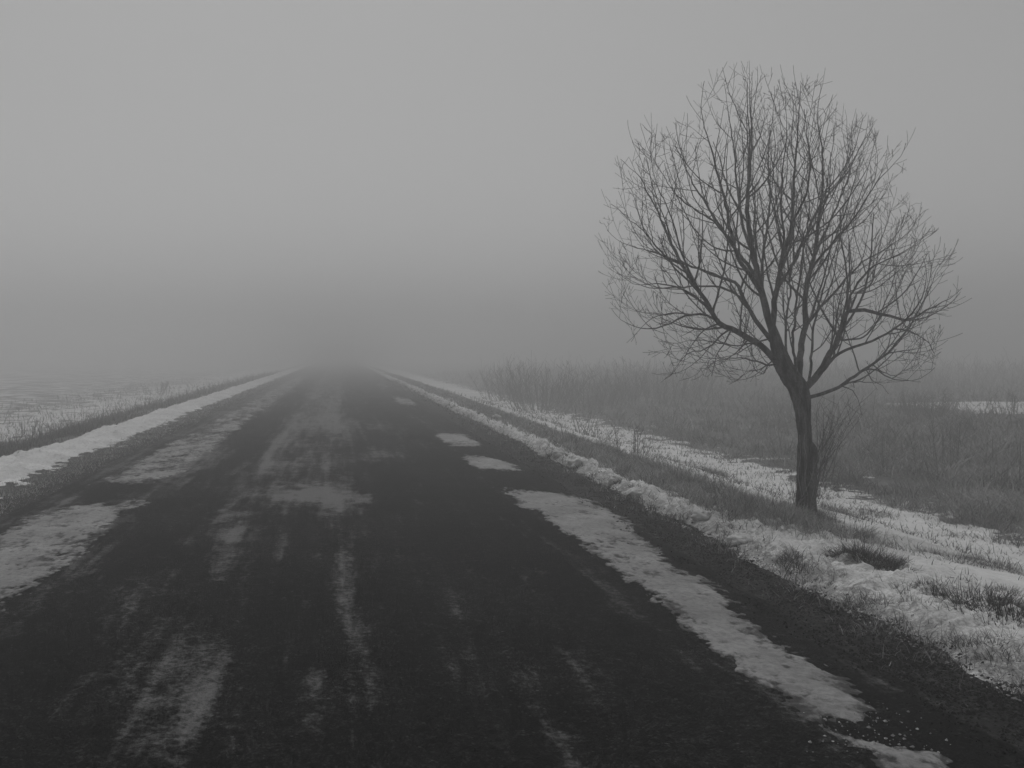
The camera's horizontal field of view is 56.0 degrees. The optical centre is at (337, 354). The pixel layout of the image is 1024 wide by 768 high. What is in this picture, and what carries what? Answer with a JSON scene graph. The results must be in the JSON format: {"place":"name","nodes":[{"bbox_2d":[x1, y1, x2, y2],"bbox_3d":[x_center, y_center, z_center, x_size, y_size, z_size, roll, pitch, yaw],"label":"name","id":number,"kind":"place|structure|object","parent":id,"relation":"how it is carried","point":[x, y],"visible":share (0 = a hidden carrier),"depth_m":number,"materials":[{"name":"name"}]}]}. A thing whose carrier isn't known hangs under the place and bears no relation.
{"place":"outdoors","nodes":[
{"label":"outdoors","id":0,"kind":"place"},
{"bbox_2d":[0,358,1023,767],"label":"road","id":1,"kind":"structure","parent":0,"point":[336,562],"depth_m":5.33,"materials":[{"name":"black asphalt"}]},
{"bbox_2d":[0,375,952,767],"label":"road ice","id":2,"kind":"structure","parent":1,"relation":"on","point":[36,543],"depth_m":7.12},
{"bbox_2d":[803,702,950,753],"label":"ice crumbs","id":3,"kind":"object","parent":1,"relation":"on","point":[873,742],"visible":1,"depth_m":3.92,"materials":[{"name":"white ice"}]},
{"bbox_2d":[0,358,1023,752],"bbox_3d":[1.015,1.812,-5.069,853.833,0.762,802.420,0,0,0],"label":"ground","id":4,"kind":"structure","parent":0,"point":[424,366],"depth_m":22.82,"materials":[{"name":"soil"}]},
{"bbox_2d":[16,415,46,437],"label":"dead weed","id":5,"kind":"object","parent":4,"relation":"on","point":[21,426],"visible":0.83,"depth_m":23.06,"materials":[{"name":"grey plant"}]},
{"bbox_2d":[0,370,277,456],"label":"field grass","id":6,"kind":"structure","parent":4,"relation":"on","point":[74,428],"depth_m":27.41,"materials":[{"name":"grey plant"}]},
{"bbox_2d":[0,376,290,515],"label":"shoulder turf","id":7,"kind":"structure","parent":4,"relation":"on","point":[182,422],"depth_m":15.23,"materials":[{"name":"grey plant"}]},
{"bbox_2d":[468,363,533,401],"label":"bare shrub","id":8,"kind":"object","parent":4,"relation":"on","point":[499,390],"visible":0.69,"depth_m":41.97,"materials":[{"name":"grey plant"}]},
{"bbox_2d":[0,358,1023,693],"bbox_3d":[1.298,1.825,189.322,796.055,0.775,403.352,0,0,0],"label":"snow","id":9,"kind":"structure","parent":4,"relation":"on","point":[14,466],"depth_m":11.30,"materials":[{"name":"white snow"}]},
{"bbox_2d":[141,381,170,394],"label":"dead weed","id":10,"kind":"object","parent":9,"relation":"on","point":[162,386],"visible":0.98,"depth_m":49.75,"materials":[{"name":"grey plant"}]},
{"bbox_2d":[552,448,566,457],"bbox_3d":[3.375,1.508,14.292,0.222,0.169,0.220,0,0,15],"label":"snow clod","id":11,"kind":"object","parent":9,"relation":"on","point":[558,452],"visible":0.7,"depth_m":14.24,"materials":[{"name":"white snow"}]},
{"bbox_2d":[567,455,586,468],"bbox_3d":[3.400,1.542,13.268,0.319,0.239,0.336,0,0,0],"label":"snow clod","id":12,"kind":"object","parent":9,"relation":"on","point":[573,460],"visible":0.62,"depth_m":13.17,"materials":[{"name":"white snow"}]},
{"bbox_2d":[578,420,618,437],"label":"dead weed","id":13,"kind":"object","parent":9,"relation":"on","point":[596,424],"visible":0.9,"depth_m":22.03,"materials":[{"name":"grey plant"}]},
{"bbox_2d":[607,474,621,483],"bbox_3d":[3.374,1.529,11.423,0.195,0.136,0.168,0,0,0],"label":"snow clod","id":14,"kind":"object","parent":9,"relation":"on","point":[612,478],"visible":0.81,"depth_m":11.38,"materials":[{"name":"white snow"}]},
{"bbox_2d":[625,486,642,497],"bbox_3d":[3.352,1.572,10.570,0.246,0.164,0.229,0,0,0],"label":"snow clod","id":15,"kind":"object","parent":9,"relation":"on","point":[635,491],"visible":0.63,"depth_m":10.50,"materials":[{"name":"white snow"}]},
{"bbox_2d":[690,509,711,520],"bbox_3d":[3.455,1.540,8.924,0.186,0.126,0.170,0,0,32],"label":"snow clod","id":16,"kind":"object","parent":9,"relation":"on","point":[699,514],"visible":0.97,"depth_m":8.88,"materials":[{"name":"white snow"}]},
{"bbox_2d":[726,532,752,545],"bbox_3d":[3.373,1.575,7.874,0.226,0.160,0.218,0,0,-45],"label":"snow clod","id":17,"kind":"object","parent":9,"relation":"on","point":[736,537],"visible":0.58,"depth_m":7.82,"materials":[{"name":"white snow"}]},
{"bbox_2d":[458,415,1023,700],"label":"snow crumbs","id":18,"kind":"object","parent":9,"relation":"on","point":[932,651],"visible":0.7,"depth_m":5.81,"materials":[{"name":"white snow"}]},
{"bbox_2d":[829,502,857,515],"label":"grass tuft","id":19,"kind":"object","parent":9,"relation":"on","point":[842,511],"visible":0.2,"depth_m":11.34,"materials":[{"name":"grey plant"}]},
{"bbox_2d":[902,543,1021,574],"bbox_3d":[5.165,1.727,7.956,0.985,0.255,0.990,0,0,0],"label":"grass tuft","id":20,"kind":"object","parent":9,"relation":"on","point":[954,558],"visible":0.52,"depth_m":7.88,"materials":[{"name":"grey plant"}]},
{"bbox_2d":[950,550,1023,575],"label":"grass tuft","id":21,"kind":"object","parent":9,"relation":"on","point":[1002,565],"visible":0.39,"depth_m":7.95,"materials":[{"name":"grey plant"}]},
{"bbox_2d":[954,629,1023,676],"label":"grass tuft","id":22,"kind":"object","parent":9,"relation":"on","point":[990,657],"visible":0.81,"depth_m":4.83,"materials":[{"name":"grey plant"}]},
{"bbox_2d":[487,358,600,412],"bbox_3d":[7.398,0.990,33.742,3.072,2.276,4.152,0,0,-36],"label":"bare shrub","id":23,"kind":"object","parent":4,"relation":"on","point":[526,390],"visible":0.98,"depth_m":33.66,"materials":[{"name":"grey plant"}]},
{"bbox_2d":[572,410,595,434],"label":"dead weed","id":24,"kind":"object","parent":4,"relation":"on","point":[586,423],"visible":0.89,"depth_m":21.56,"materials":[{"name":"grey plant"}]},
{"bbox_2d":[613,423,645,452],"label":"dead weed","id":25,"kind":"object","parent":4,"relation":"on","point":[634,447],"visible":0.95,"depth_m":15.68,"materials":[{"name":"grey plant"}]},
{"bbox_2d":[385,373,915,552],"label":"verge grass","id":26,"kind":"structure","parent":4,"relation":"on","point":[686,482],"depth_m":11.06,"materials":[{"name":"grey plant"}]},
{"bbox_2d":[385,378,1023,741],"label":"shoulder grass","id":27,"kind":"structure","parent":4,"relation":"on","point":[859,603],"depth_m":6.64,"materials":[{"name":"grey plant"}]},
{"bbox_2d":[684,463,731,477],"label":"grass tuft","id":28,"kind":"object","parent":4,"relation":"on","point":[710,469],"visible":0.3,"depth_m":15.47,"materials":[{"name":"grey plant"}]},
{"bbox_2d":[418,363,1023,553],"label":"undergrowth","id":29,"kind":"object","parent":4,"relation":"on","point":[1005,478],"visible":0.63,"depth_m":22.22,"materials":[{"name":"grey plant"}]},
{"bbox_2d":[439,387,1023,579],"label":"ditch grass","id":30,"kind":"structure","parent":4,"relation":"on","point":[712,474],"depth_m":14.47,"materials":[{"name":"grey plant"}]},
{"bbox_2d":[450,345,1023,393],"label":"thicket","id":31,"kind":"object","parent":4,"relation":"on","point":[1009,369],"visible":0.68,"depth_m":58.62,"materials":[{"name":"grey plant"}]},
{"bbox_2d":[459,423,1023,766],"bbox_3d":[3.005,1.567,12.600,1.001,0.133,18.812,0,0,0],"label":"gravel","id":32,"kind":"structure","parent":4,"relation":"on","point":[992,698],"depth_m":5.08,"materials":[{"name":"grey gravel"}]},
{"bbox_2d":[720,489,819,517],"bbox_3d":[4.367,1.544,9.353,1.141,0.434,1.392,0,0,0],"label":"grass tuft","id":33,"kind":"object","parent":4,"relation":"on","point":[776,501],"visible":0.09,"depth_m":9.47,"materials":[{"name":"grey plant"}]},
{"bbox_2d":[597,61,969,516],"bbox_3d":[4.489,-0.760,9.625,4.113,4.962,3.194,0,0,0],"label":"bare tree","id":34,"kind":"object","parent":4,"relation":"on","point":[793,380],"visible":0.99,"depth_m":9.53,"materials":[{"name":"black plant"}]},
{"bbox_2d":[777,549,804,563],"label":"grass tuft","id":35,"kind":"object","parent":4,"relation":"on","point":[787,558],"visible":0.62,"depth_m":7.01,"materials":[{"name":"grey plant"}]},
{"bbox_2d":[779,578,817,594],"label":"grass tuft","id":36,"kind":"object","parent":4,"relation":"on","point":[802,586],"visible":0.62,"depth_m":6.44,"materials":[{"name":"grey plant"}]},
{"bbox_2d":[790,496,848,524],"bbox_3d":[4.709,1.598,9.525,0.842,0.345,0.832,0,0,0],"label":"grass tuft","id":37,"kind":"object","parent":4,"relation":"on","point":[831,516],"visible":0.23,"depth_m":9.41,"materials":[{"name":"grey plant"}]},
{"bbox_2d":[813,535,917,570],"bbox_3d":[3.986,1.500,6.964,0.728,0.332,0.982,0,0,0],"label":"grass tuft","id":38,"kind":"object","parent":4,"relation":"on","point":[868,554],"visible":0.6,"depth_m":6.95,"materials":[{"name":"grey plant"}]},
{"bbox_2d":[847,518,889,541],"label":"grass tuft","id":39,"kind":"object","parent":4,"relation":"on","point":[867,536],"visible":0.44,"depth_m":8.43,"materials":[{"name":"grey plant"}]},
{"bbox_2d":[848,507,892,518],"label":"grass tuft","id":40,"kind":"object","parent":4,"relation":"on","point":[861,511],"visible":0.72,"depth_m":12.07,"materials":[{"name":"grey plant"}]},
{"bbox_2d":[851,618,909,641],"bbox_3d":[3.142,1.580,5.413,0.325,0.161,0.403,0,0,0],"label":"grass tuft","id":41,"kind":"object","parent":4,"relation":"on","point":[876,631],"visible":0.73,"depth_m":5.41,"materials":[{"name":"grey plant"}]},
{"bbox_2d":[864,490,931,512],"bbox_3d":[7.727,1.999,12.771,0.885,0.324,1.246,0,0,0],"label":"grass tuft","id":42,"kind":"object","parent":4,"relation":"on","point":[898,501],"visible":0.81,"depth_m":12.79,"materials":[{"name":"grey plant"}]},
{"bbox_2d":[870,557,931,575],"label":"grass tuft","id":43,"kind":"object","parent":4,"relation":"on","point":[899,567],"visible":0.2,"depth_m":6.74,"materials":[{"name":"grey plant"}]},
{"bbox_2d":[889,576,929,594],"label":"grass tuft","id":44,"kind":"object","parent":4,"relation":"on","point":[905,587],"visible":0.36,"depth_m":6.17,"materials":[{"name":"grey plant"}]},
{"bbox_2d":[909,576,962,595],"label":"grass tuft","id":45,"kind":"object","parent":4,"relation":"on","point":[932,586],"visible":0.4,"depth_m":6.11,"materials":[{"name":"grey plant"}]},
{"bbox_2d":[902,408,979,468],"bbox_3d":[10.060,1.447,15.447,1.006,1.152,1.150,0,0,-20],"label":"dead weed","id":46,"kind":"object","parent":4,"relation":"on","point":[951,448],"visible":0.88,"depth_m":15.67,"materials":[{"name":"grey plant"}]},
{"bbox_2d":[912,574,1023,629],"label":"grass tuft","id":47,"kind":"object","parent":4,"relation":"on","point":[991,600],"visible":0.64,"depth_m":5.72,"materials":[{"name":"grey plant"}]},
{"bbox_2d":[917,486,1022,529],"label":"grass tuft","id":48,"kind":"object","parent":4,"relation":"on","point":[962,517],"visible":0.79,"depth_m":11.80,"materials":[{"name":"grey plant"}]},
{"bbox_2d":[982,390,1022,416],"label":"bare shrub","id":49,"kind":"object","parent":4,"relation":"on","point":[1014,400],"visible":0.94,"depth_m":25.16,"materials":[{"name":"grey plant"}]},
{"bbox_2d":[985,582,1023,595],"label":"grass tuft","id":50,"kind":"object","parent":4,"relation":"on","point":[997,587],"visible":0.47,"depth_m":6.52,"materials":[{"name":"grey plant"}]},
{"bbox_2d":[0,0,1023,358],"label":"sky","id":51,"kind":"structure","parent":0,"point":[180,179],"materials":[{"name":"grey"}]}
]}

